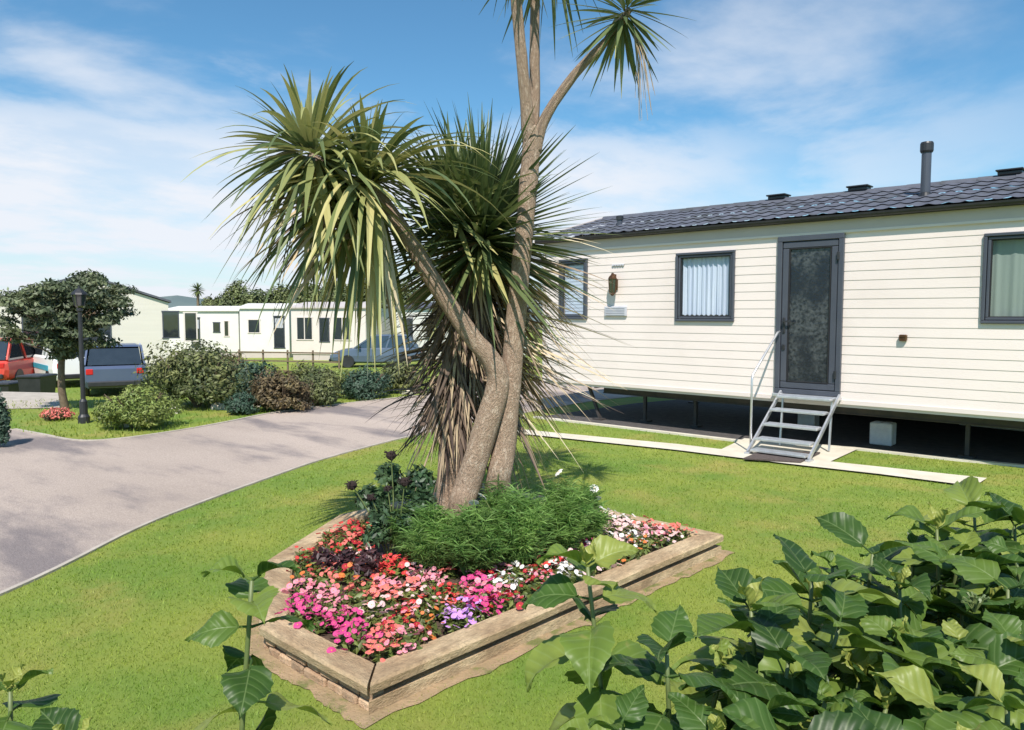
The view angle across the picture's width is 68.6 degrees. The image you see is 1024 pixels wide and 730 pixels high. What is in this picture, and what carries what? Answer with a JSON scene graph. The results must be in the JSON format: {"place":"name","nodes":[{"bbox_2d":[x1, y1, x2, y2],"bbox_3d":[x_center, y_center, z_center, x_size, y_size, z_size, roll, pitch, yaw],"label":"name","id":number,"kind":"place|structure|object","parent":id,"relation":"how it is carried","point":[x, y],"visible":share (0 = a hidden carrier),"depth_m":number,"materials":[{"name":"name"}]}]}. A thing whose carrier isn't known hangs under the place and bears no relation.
{"place":"outdoors","nodes":[
{"label":"outdoors","id":0,"kind":"place"},
{"bbox_2d":[0,392,59,408],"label":"driveway","id":1,"kind":"structure","parent":0,"point":[19,398],"depth_m":14.79,"materials":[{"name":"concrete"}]},
{"bbox_2d":[0,381,629,590],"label":"road","id":2,"kind":"structure","parent":0,"point":[62,500],"depth_m":8.33,"materials":[{"name":"asphalt"}]},
{"bbox_2d":[161,295,542,320],"bbox_3d":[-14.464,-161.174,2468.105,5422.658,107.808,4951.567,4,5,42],"label":"hills","id":3,"kind":"structure","parent":0,"point":[177,300],"depth_m":1854.89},
{"bbox_2d":[0,325,1023,729],"bbox_3d":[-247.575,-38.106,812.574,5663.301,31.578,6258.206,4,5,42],"label":"ground","id":4,"kind":"structure","parent":0,"point":[394,721],"depth_m":5.29,"materials":[{"name":"plant"}]},
{"bbox_2d":[0,388,11,445],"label":"garden bush","id":5,"kind":"object","parent":4,"relation":"on","point":[5,420],"visible":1,"depth_m":9.49,"materials":[{"name":"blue plant"}]},
{"bbox_2d":[0,338,34,380],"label":"parked car","id":6,"kind":"object","parent":4,"relation":"on","point":[16,359],"visible":0.44,"depth_m":25.00,"materials":[{"name":"red paint"}]},
{"bbox_2d":[16,373,57,392],"bbox_3d":[-11.568,0.640,18.346,0.594,0.826,0.750,0,4,0],"label":"wheelie bin","id":7,"kind":"object","parent":4,"relation":"on","point":[40,382],"visible":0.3,"depth_m":18.02,"materials":[{"name":"black plastic"}]},
{"bbox_2d":[0,663,92,729],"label":"hydrangea shrub","id":8,"kind":"object","parent":4,"relation":"on","point":[56,718],"visible":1,"depth_m":1.22,"materials":[{"name":"green plant"}]},
{"bbox_2d":[39,407,74,420],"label":"garden bush","id":9,"kind":"object","parent":4,"relation":"on","point":[56,413],"visible":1,"depth_m":11.94,"materials":[{"name":"pink plant"}]},
{"bbox_2d":[0,268,140,409],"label":"tree","id":10,"kind":"object","parent":4,"relation":"on","point":[47,308],"visible":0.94,"depth_m":12.87,"materials":[{"name":"green plant"}]},
{"bbox_2d":[33,335,107,380],"bbox_3d":[-15.424,-0.235,26.106,2.100,1.765,4.500,-3,5,-42],"label":"parked van","id":11,"kind":"object","parent":4,"relation":"on","point":[41,364],"visible":0.17,"depth_m":24.37,"materials":[{"name":"white paint"}]},
{"bbox_2d":[70,285,89,423],"bbox_3d":[-6.659,-0.159,11.620,0.222,2.130,0.222,1,4,20],"label":"lamp post","id":12,"kind":"object","parent":4,"relation":"on","point":[79,294],"visible":1,"depth_m":11.60,"materials":[{"name":"black metal"}]},
{"bbox_2d":[0,274,198,371],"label":"park home","id":13,"kind":"object","parent":4,"relation":"on","point":[155,321],"visible":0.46,"depth_m":32.17,"materials":[{"name":"beige plastic"}]},
{"bbox_2d":[161,311,179,338],"bbox_3d":[-14.786,-1.749,32.559,0.720,1.200,0.050,-2,4,-29],"label":"window","id":14,"kind":"structure","parent":13,"relation":"in","point":[170,319],"depth_m":32.55,"materials":[{"name":"glass"}]},
{"bbox_2d":[84,343,150,395],"bbox_3d":[-12.194,0.069,23.113,2.020,1.475,4.200,-2,4,-27],"label":"parked car","id":15,"kind":"object","parent":4,"relation":"on","point":[110,367],"visible":0.55,"depth_m":21.44,"materials":[{"name":"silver metal"}]},
{"bbox_2d":[89,381,184,428],"bbox_3d":[-5.579,0.620,11.203,1.399,0.759,1.276,4,5,42],"label":"garden bush","id":16,"kind":"object","parent":4,"relation":"on","point":[143,407],"visible":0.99,"depth_m":10.90,"materials":[{"name":"green plant"}]},
{"bbox_2d":[131,338,253,406],"bbox_3d":[-5.612,0.180,13.570,2.265,1.309,2.095,4,5,42],"label":"garden bush","id":17,"kind":"object","parent":4,"relation":"on","point":[195,377],"visible":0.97,"depth_m":13.22,"materials":[{"name":"green plant"}]},
{"bbox_2d":[168,306,241,356],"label":"white caravan","id":18,"kind":"object","parent":4,"relation":"on","point":[219,324],"visible":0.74,"depth_m":46.39,"materials":[{"name":"plastic"}]},
{"bbox_2d":[183,312,198,341],"bbox_3d":[-14.088,-1.676,32.951,0.600,1.300,0.050,-2,4,-29],"label":"window","id":19,"kind":"structure","parent":18,"relation":"in","point":[190,318],"depth_m":32.94,"materials":[{"name":"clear glass"}]},
{"bbox_2d":[213,278,251,305],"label":"windswept tree","id":20,"kind":"object","parent":4,"relation":"on","point":[229,299],"visible":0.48,"depth_m":62.90,"materials":[{"name":"green plant"}]},
{"bbox_2d":[222,390,259,414],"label":"garden bush","id":21,"kind":"object","parent":4,"relation":"on","point":[239,403],"visible":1,"depth_m":12.60,"materials":[{"name":"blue plant"}]},
{"bbox_2d":[226,360,276,400],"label":"garden bush","id":22,"kind":"object","parent":4,"relation":"on","point":[254,369],"visible":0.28,"depth_m":13.77,"materials":[{"name":"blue plant"}]},
{"bbox_2d":[239,287,268,305],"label":"windswept tree","id":23,"kind":"object","parent":4,"relation":"on","point":[256,298],"visible":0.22,"depth_m":61.20,"materials":[{"name":"green plant"}]},
{"bbox_2d":[185,555,332,729],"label":"hydrangea shrub","id":24,"kind":"object","parent":4,"relation":"on","point":[248,686],"visible":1,"depth_m":1.20,"materials":[{"name":"green plant"}]},
{"bbox_2d":[237,303,298,357],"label":"white caravan","id":25,"kind":"object","parent":4,"relation":"on","point":[279,341],"visible":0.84,"depth_m":44.88,"materials":[{"name":"plastic"}]},
{"bbox_2d":[273,316,285,347],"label":"door","id":26,"kind":"structure","parent":25,"relation":"in","point":[279,334],"depth_m":44.85,"materials":[{"name":"glass"}]},
{"bbox_2d":[8,363,538,439],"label":"grass","id":27,"kind":"structure","parent":4,"relation":"on","point":[111,434],"depth_m":12.03,"materials":[{"name":"plant"}]},
{"bbox_2d":[259,281,295,302],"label":"windswept tree","id":28,"kind":"object","parent":4,"relation":"on","point":[271,298],"visible":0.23,"depth_m":59.44,"materials":[{"name":"green plant"}]},
{"bbox_2d":[13,380,543,440],"bbox_3d":[4.098,0.644,15.480,23.474,0.040,9.310,0,4,-5],"label":"verge edge","id":29,"kind":"object","parent":4,"relation":"on","point":[49,435],"visible":0.38,"depth_m":10.87,"materials":[{"name":"concrete"}]},
{"bbox_2d":[247,364,315,410],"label":"garden bush","id":30,"kind":"object","parent":4,"relation":"on","point":[282,393],"visible":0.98,"depth_m":12.88,"materials":[{"name":"brown plant"}]},
{"bbox_2d":[237,349,339,369],"bbox_3d":[-9.603,-0.165,32.118,5.343,1.000,0.128,2,4,22],"label":"post and rail fence","id":31,"kind":"object","parent":4,"relation":"on","point":[288,352],"visible":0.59,"depth_m":31.97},
{"bbox_2d":[285,359,343,390],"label":"garden bush","id":32,"kind":"object","parent":4,"relation":"on","point":[299,372],"visible":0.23,"depth_m":14.89,"materials":[{"name":"green plant"}]},
{"bbox_2d":[0,396,641,595],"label":"kerb","id":33,"kind":"structure","parent":4,"relation":"on","point":[57,567],"depth_m":6.25,"materials":[{"name":"concrete"}]},
{"bbox_2d":[300,370,343,406],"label":"garden bush","id":34,"kind":"object","parent":4,"relation":"on","point":[324,391],"visible":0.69,"depth_m":13.68,"materials":[{"name":"green plant"}]},
{"bbox_2d":[291,302,390,359],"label":"cream caravan","id":35,"kind":"object","parent":4,"relation":"on","point":[310,341],"visible":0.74,"depth_m":41.73,"materials":[{"name":"white plastic"}]},
{"bbox_2d":[296,317,313,339],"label":"window","id":36,"kind":"structure","parent":35,"relation":"in","point":[301,322],"depth_m":41.85,"materials":[{"name":"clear glass"}]},
{"bbox_2d":[319,318,329,341],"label":"window","id":37,"kind":"structure","parent":35,"relation":"in","point":[326,338],"depth_m":41.60,"materials":[{"name":"glass"}]},
{"bbox_2d":[333,317,351,340],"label":"window","id":38,"kind":"structure","parent":35,"relation":"in","point":[339,322],"depth_m":41.36,"materials":[{"name":"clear glass"}]},
{"bbox_2d":[339,364,394,400],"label":"garden bush","id":39,"kind":"object","parent":4,"relation":"on","point":[358,385],"visible":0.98,"depth_m":14.89,"materials":[{"name":"green plant"}]},
{"bbox_2d":[329,334,420,367],"bbox_3d":[-6.412,-0.683,35.620,4.300,1.515,2.050,0,4,-7],"label":"parked car","id":40,"kind":"object","parent":4,"relation":"on","point":[354,357],"visible":0.52,"depth_m":34.82,"materials":[{"name":"blue metal"}]},
{"bbox_2d":[381,360,420,392],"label":"garden bush","id":41,"kind":"object","parent":4,"relation":"on","point":[399,382],"visible":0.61,"depth_m":15.83,"materials":[{"name":"green plant"}]},
{"bbox_2d":[395,302,528,358],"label":"cream caravan","id":42,"kind":"object","parent":4,"relation":"on","point":[416,321],"visible":0.18,"depth_m":41.12,"materials":[{"name":"beige plastic"}]},
{"bbox_2d":[250,550,734,728],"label":"bare earth","id":43,"kind":"structure","parent":4,"relation":"on","point":[333,698],"depth_m":3.56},
{"bbox_2d":[181,61,516,519],"bbox_3d":[-0.877,-0.193,4.698,1.936,3.217,1.918,1,4,17],"label":"cabbage palm","id":44,"kind":"object","parent":43,"relation":"on","point":[334,194],"visible":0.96,"depth_m":4.56,"materials":[{"name":"green plant"}]},
{"bbox_2d":[346,98,635,513],"bbox_3d":[-0.230,-0.286,5.410,2.073,3.203,2.106,4,5,42],"label":"cabbage palm","id":45,"kind":"object","parent":43,"relation":"on","point":[474,271],"visible":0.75,"depth_m":5.23,"materials":[{"name":"green plant"}]},
{"bbox_2d":[258,483,723,713],"bbox_3d":[-0.418,1.297,5.019,2.650,0.166,3.200,4,5,42],"label":"raised flower bed","id":46,"kind":"object","parent":43,"relation":"on","point":[368,684],"visible":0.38,"depth_m":3.73,"materials":[{"name":"wood"}]},
{"bbox_2d":[274,597,321,628],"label":"bedding plant","id":47,"kind":"object","parent":46,"relation":"on","point":[301,607],"visible":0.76,"depth_m":3.83,"materials":[{"name":"pink plant"}]},
{"bbox_2d":[281,578,316,601],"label":"bedding plant","id":48,"kind":"object","parent":46,"relation":"on","point":[307,588],"visible":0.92,"depth_m":4.19,"materials":[{"name":"pink plant"}]},
{"bbox_2d":[285,592,318,614],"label":"bedding plant","id":49,"kind":"object","parent":46,"relation":"on","point":[305,602],"visible":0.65,"depth_m":4.00,"materials":[{"name":"pink plant"}]},
{"bbox_2d":[293,605,338,633],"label":"bedding plant","id":50,"kind":"object","parent":46,"relation":"on","point":[321,624],"visible":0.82,"depth_m":3.75,"materials":[{"name":"pink plant"}]},
{"bbox_2d":[304,581,338,602],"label":"bedding plant","id":51,"kind":"object","parent":46,"relation":"on","point":[321,586],"visible":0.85,"depth_m":4.14,"materials":[{"name":"pink plant"}]},
{"bbox_2d":[307,571,341,592],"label":"bedding plant","id":52,"kind":"object","parent":46,"relation":"on","point":[331,580],"visible":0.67,"depth_m":4.32,"materials":[{"name":"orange plant"}]},
{"bbox_2d":[308,590,348,609],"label":"bedding plant","id":53,"kind":"object","parent":46,"relation":"on","point":[320,596],"visible":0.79,"depth_m":4.04,"materials":[{"name":"pink plant"}]},
{"bbox_2d":[311,596,351,619],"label":"bedding plant","id":54,"kind":"object","parent":46,"relation":"on","point":[326,608],"visible":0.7,"depth_m":3.91,"materials":[{"name":"pink plant"}]},
{"bbox_2d":[326,605,364,631],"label":"bedding plant","id":55,"kind":"object","parent":46,"relation":"on","point":[346,614],"visible":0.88,"depth_m":3.79,"materials":[{"name":"pink plant"}]},
{"bbox_2d":[310,546,383,582],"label":"maroon plant","id":56,"kind":"object","parent":46,"relation":"on","point":[371,559],"visible":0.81,"depth_m":4.56,"materials":[{"name":"purple plant"}]},
{"bbox_2d":[326,621,383,654],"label":"bedding plant","id":57,"kind":"object","parent":46,"relation":"on","point":[354,637],"visible":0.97,"depth_m":3.52,"materials":[{"name":"pink plant"}]},
{"bbox_2d":[337,562,373,585],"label":"bedding plant","id":58,"kind":"object","parent":46,"relation":"on","point":[343,575],"visible":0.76,"depth_m":4.38,"materials":[{"name":"orange plant"}]},
{"bbox_2d":[339,587,375,614],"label":"bedding plant","id":59,"kind":"object","parent":46,"relation":"on","point":[356,600],"visible":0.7,"depth_m":3.99,"materials":[{"name":"green plant"}]},
{"bbox_2d":[360,603,392,634],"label":"bedding plant","id":60,"kind":"object","parent":46,"relation":"on","point":[374,619],"visible":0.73,"depth_m":3.79,"materials":[{"name":"green plant"}]},
{"bbox_2d":[361,583,398,604],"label":"bedding plant","id":61,"kind":"object","parent":46,"relation":"on","point":[386,587],"visible":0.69,"depth_m":4.11,"materials":[{"name":"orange plant"}]},
{"bbox_2d":[362,594,397,616],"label":"bedding plant","id":62,"kind":"object","parent":46,"relation":"on","point":[385,604],"visible":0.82,"depth_m":3.97,"materials":[{"name":"white plant"}]},
{"bbox_2d":[361,631,406,662],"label":"bedding plant","id":63,"kind":"object","parent":46,"relation":"on","point":[380,652],"visible":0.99,"depth_m":3.44,"materials":[{"name":"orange plant"}]},
{"bbox_2d":[369,620,401,645],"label":"bedding plant","id":64,"kind":"object","parent":46,"relation":"on","point":[385,627],"visible":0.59,"depth_m":3.63,"materials":[{"name":"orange plant"}]},
{"bbox_2d":[345,450,440,555],"bbox_3d":[-0.758,0.884,4.788,0.605,0.716,0.376,-1,4,-10],"label":"dahlia plant","id":65,"kind":"object","parent":46,"relation":"on","point":[372,498],"visible":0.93,"depth_m":4.73,"materials":[{"name":"green plant"}]},
{"bbox_2d":[379,556,410,578],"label":"bedding plant","id":66,"kind":"object","parent":46,"relation":"on","point":[400,569],"visible":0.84,"depth_m":4.54,"materials":[{"name":"red plant"}]},
{"bbox_2d":[379,602,419,624],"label":"bedding plant","id":67,"kind":"object","parent":46,"relation":"on","point":[391,612],"visible":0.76,"depth_m":3.83,"materials":[{"name":"plant"}]},
{"bbox_2d":[380,606,423,638],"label":"bedding plant","id":68,"kind":"object","parent":46,"relation":"on","point":[404,620],"visible":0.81,"depth_m":3.71,"materials":[{"name":"red plant"}]},
{"bbox_2d":[393,576,421,599],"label":"bedding plant","id":69,"kind":"object","parent":46,"relation":"on","point":[410,579],"visible":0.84,"depth_m":4.23,"materials":[{"name":"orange plant"}]},
{"bbox_2d":[384,623,431,654],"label":"bedding plant","id":70,"kind":"object","parent":46,"relation":"on","point":[410,638],"visible":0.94,"depth_m":3.52,"materials":[{"name":"pink plant"}]},
{"bbox_2d":[385,489,442,560],"bbox_3d":[-0.645,1.020,4.795,0.431,0.462,0.432,0,4,1],"label":"cosmos plant","id":71,"kind":"object","parent":46,"relation":"on","point":[397,539],"visible":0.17,"depth_m":4.71,"materials":[{"name":"plant"}]},
{"bbox_2d":[404,606,438,627],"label":"bedding plant","id":72,"kind":"object","parent":46,"relation":"on","point":[421,615],"visible":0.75,"depth_m":3.80,"materials":[{"name":"orange plant"}]},
{"bbox_2d":[390,501,458,572],"bbox_3d":[-0.487,1.043,4.560,0.475,0.449,0.499,4,5,42],"label":"cosmos plant","id":73,"kind":"object","parent":46,"relation":"on","point":[423,546],"visible":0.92,"depth_m":4.49,"materials":[{"name":"plant"}]},
{"bbox_2d":[411,616,444,641],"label":"bedding plant","id":74,"kind":"object","parent":46,"relation":"on","point":[427,627],"visible":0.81,"depth_m":3.68,"materials":[{"name":"green plant"}]},
{"bbox_2d":[412,571,447,591],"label":"bedding plant","id":75,"kind":"object","parent":46,"relation":"on","point":[431,581],"visible":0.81,"depth_m":4.30,"materials":[{"name":"pink plant"}]},
{"bbox_2d":[409,592,452,620],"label":"bedding plant","id":76,"kind":"object","parent":46,"relation":"on","point":[430,608],"visible":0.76,"depth_m":3.93,"materials":[{"name":"white plant"}]},
{"bbox_2d":[415,583,456,609],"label":"bedding plant","id":77,"kind":"object","parent":46,"relation":"on","point":[427,597],"visible":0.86,"depth_m":4.04,"materials":[{"name":"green plant"}]},
{"bbox_2d":[436,562,461,578],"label":"bedding plant","id":78,"kind":"object","parent":46,"relation":"on","point":[448,570],"visible":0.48,"depth_m":4.52,"materials":[{"name":"green plant"}]},
{"bbox_2d":[436,607,476,633],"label":"bedding plant","id":79,"kind":"object","parent":46,"relation":"on","point":[456,625],"visible":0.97,"depth_m":3.79,"materials":[{"name":"purple plant"}]},
{"bbox_2d":[440,596,483,626],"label":"bedding plant","id":80,"kind":"object","parent":46,"relation":"on","point":[464,614],"visible":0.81,"depth_m":3.88,"materials":[{"name":"purple plant"}]},
{"bbox_2d":[435,499,515,577],"bbox_3d":[-0.234,1.032,4.491,0.540,0.480,0.498,4,5,42],"label":"cosmos plant","id":81,"kind":"object","parent":46,"relation":"on","point":[473,547],"visible":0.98,"depth_m":4.41,"materials":[{"name":"green plant"}]},
{"bbox_2d":[465,593,502,620],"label":"bedding plant","id":82,"kind":"object","parent":46,"relation":"on","point":[485,612],"visible":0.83,"depth_m":3.94,"materials":[{"name":"pink plant"}]},
{"bbox_2d":[463,583,504,605],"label":"bedding plant","id":83,"kind":"object","parent":46,"relation":"on","point":[483,592],"visible":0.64,"depth_m":4.07,"materials":[{"name":"pink plant"}]},
{"bbox_2d":[472,473,534,516],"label":"cosmos plant","id":84,"kind":"object","parent":46,"relation":"on","point":[490,498],"visible":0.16,"depth_m":4.85,"materials":[{"name":"plant"}]},
{"bbox_2d":[486,589,523,615],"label":"bedding plant","id":85,"kind":"object","parent":46,"relation":"on","point":[507,603],"visible":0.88,"depth_m":3.99,"materials":[{"name":"red plant"}]},
{"bbox_2d":[478,482,558,567],"bbox_3d":[0.025,0.995,4.595,0.529,0.541,0.505,-2,4,-25],"label":"cosmos plant","id":86,"kind":"object","parent":46,"relation":"on","point":[523,522],"visible":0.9,"depth_m":4.51,"materials":[{"name":"green plant"}]},
{"bbox_2d":[507,561,540,582],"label":"bedding plant","id":87,"kind":"object","parent":46,"relation":"on","point":[518,568],"visible":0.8,"depth_m":4.44,"materials":[{"name":"white plant"}]},
{"bbox_2d":[507,575,544,600],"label":"bedding plant","id":88,"kind":"object","parent":46,"relation":"on","point":[528,590],"visible":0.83,"depth_m":4.20,"materials":[{"name":"green plant"}]},
{"bbox_2d":[526,469,602,557],"bbox_3d":[0.314,0.966,4.840,0.540,0.565,0.554,-2,5,-31],"label":"cosmos plant","id":89,"kind":"object","parent":46,"relation":"on","point":[570,521],"visible":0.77,"depth_m":4.75,"materials":[{"name":"green plant"}]},
{"bbox_2d":[471,0,694,504],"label":"cabbage palm","id":90,"kind":"object","parent":46,"relation":"on","point":[617,37],"visible":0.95,"depth_m":5.00,"materials":[{"name":"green plant"}]},
{"bbox_2d":[572,480,616,543],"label":"cosmos plant","id":91,"kind":"object","parent":46,"relation":"on","point":[601,518],"visible":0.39,"depth_m":5.05,"materials":[{"name":"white plant"}]},
{"bbox_2d":[521,535,739,729],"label":"hydrangea shrub","id":92,"kind":"object","parent":4,"relation":"on","point":[591,657],"visible":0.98,"depth_m":1.25,"materials":[{"name":"green plant"}]},
{"bbox_2d":[533,416,1023,467],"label":"slab edge","id":93,"kind":"object","parent":4,"relation":"on","point":[857,448],"visible":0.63,"depth_m":9.50,"materials":[{"name":"concrete"}]},
{"bbox_2d":[723,438,860,460],"bbox_3d":[3.401,1.052,9.252,1.517,0.001,1.340,2,5,30],"label":"step pad","id":94,"kind":"object","parent":4,"relation":"on","point":[833,453],"visible":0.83,"depth_m":9.39,"materials":[{"name":"concrete"}]},
{"bbox_2d":[744,331,840,461],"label":"entrance steps","id":95,"kind":"structure","parent":94,"relation":"on","point":[779,440],"depth_m":9.07,"materials":[{"name":"metal"}]},
{"bbox_2d":[665,476,1023,729],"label":"hydrangea shrub","id":96,"kind":"object","parent":4,"relation":"on","point":[933,639],"visible":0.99,"depth_m":1.38,"materials":[{"name":"green plant"}]},
{"bbox_2d":[0,0,1023,302],"label":"sky","id":97,"kind":"structure","parent":0,"point":[107,106],"materials":[{"name":"blue"}]},
{"bbox_2d":[524,429,985,482],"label":"path","id":98,"kind":"structure","parent":0,"point":[941,477],"depth_m":8.48,"materials":[{"name":"concrete"}]},
{"bbox_2d":[743,451,819,462],"bbox_3d":[3.180,1.065,8.831,0.593,0.016,0.937,3,5,38],"label":"doormat","id":99,"kind":"object","parent":98,"relation":"on","point":[765,457],"visible":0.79,"depth_m":8.67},
{"bbox_2d":[541,400,1023,463],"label":"skirting","id":100,"kind":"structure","parent":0,"point":[732,421],"depth_m":11.07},
{"bbox_2d":[533,141,1023,458],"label":"static caravan","id":101,"kind":"object","parent":100,"relation":"on","point":[901,310],"visible":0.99,"depth_m":9.45,"materials":[{"name":"beige plastic"}]},
{"bbox_2d":[558,258,587,318],"bbox_3d":[1.020,-1.205,11.963,0.640,1.030,0.205,4,5,42],"label":"window","id":102,"kind":"structure","parent":101,"relation":"in","point":[582,309],"depth_m":11.95,"materials":[{"name":"plastic"}]},
{"bbox_2d":[675,250,735,321],"bbox_3d":[2.708,-1.085,10.427,0.970,1.040,0.205,4,5,42],"label":"window","id":103,"kind":"structure","parent":101,"relation":"in","point":[704,281],"depth_m":10.42,"materials":[{"name":"plastic"}]},
{"bbox_2d":[772,233,845,400],"bbox_3d":[3.722,-0.599,9.425,0.860,2.037,0.133,4,5,42],"label":"door","id":104,"kind":"structure","parent":101,"relation":"in","point":[810,268],"depth_m":9.42,"materials":[{"name":"plastic"}]},
{"bbox_2d":[980,231,1023,323],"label":"window","id":105,"kind":"structure","parent":101,"relation":"in","point":[1002,295],"depth_m":8.08,"materials":[{"name":"plastic"}]},
{"bbox_2d":[869,421,896,445],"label":"concrete block","id":106,"kind":"structure","parent":100,"relation":"on","point":[883,433],"depth_m":9.64,"materials":[{"name":"concrete"}]},
{"bbox_2d":[798,414,818,425],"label":"concrete block","id":107,"kind":"structure","parent":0,"point":[808,419],"depth_m":10.93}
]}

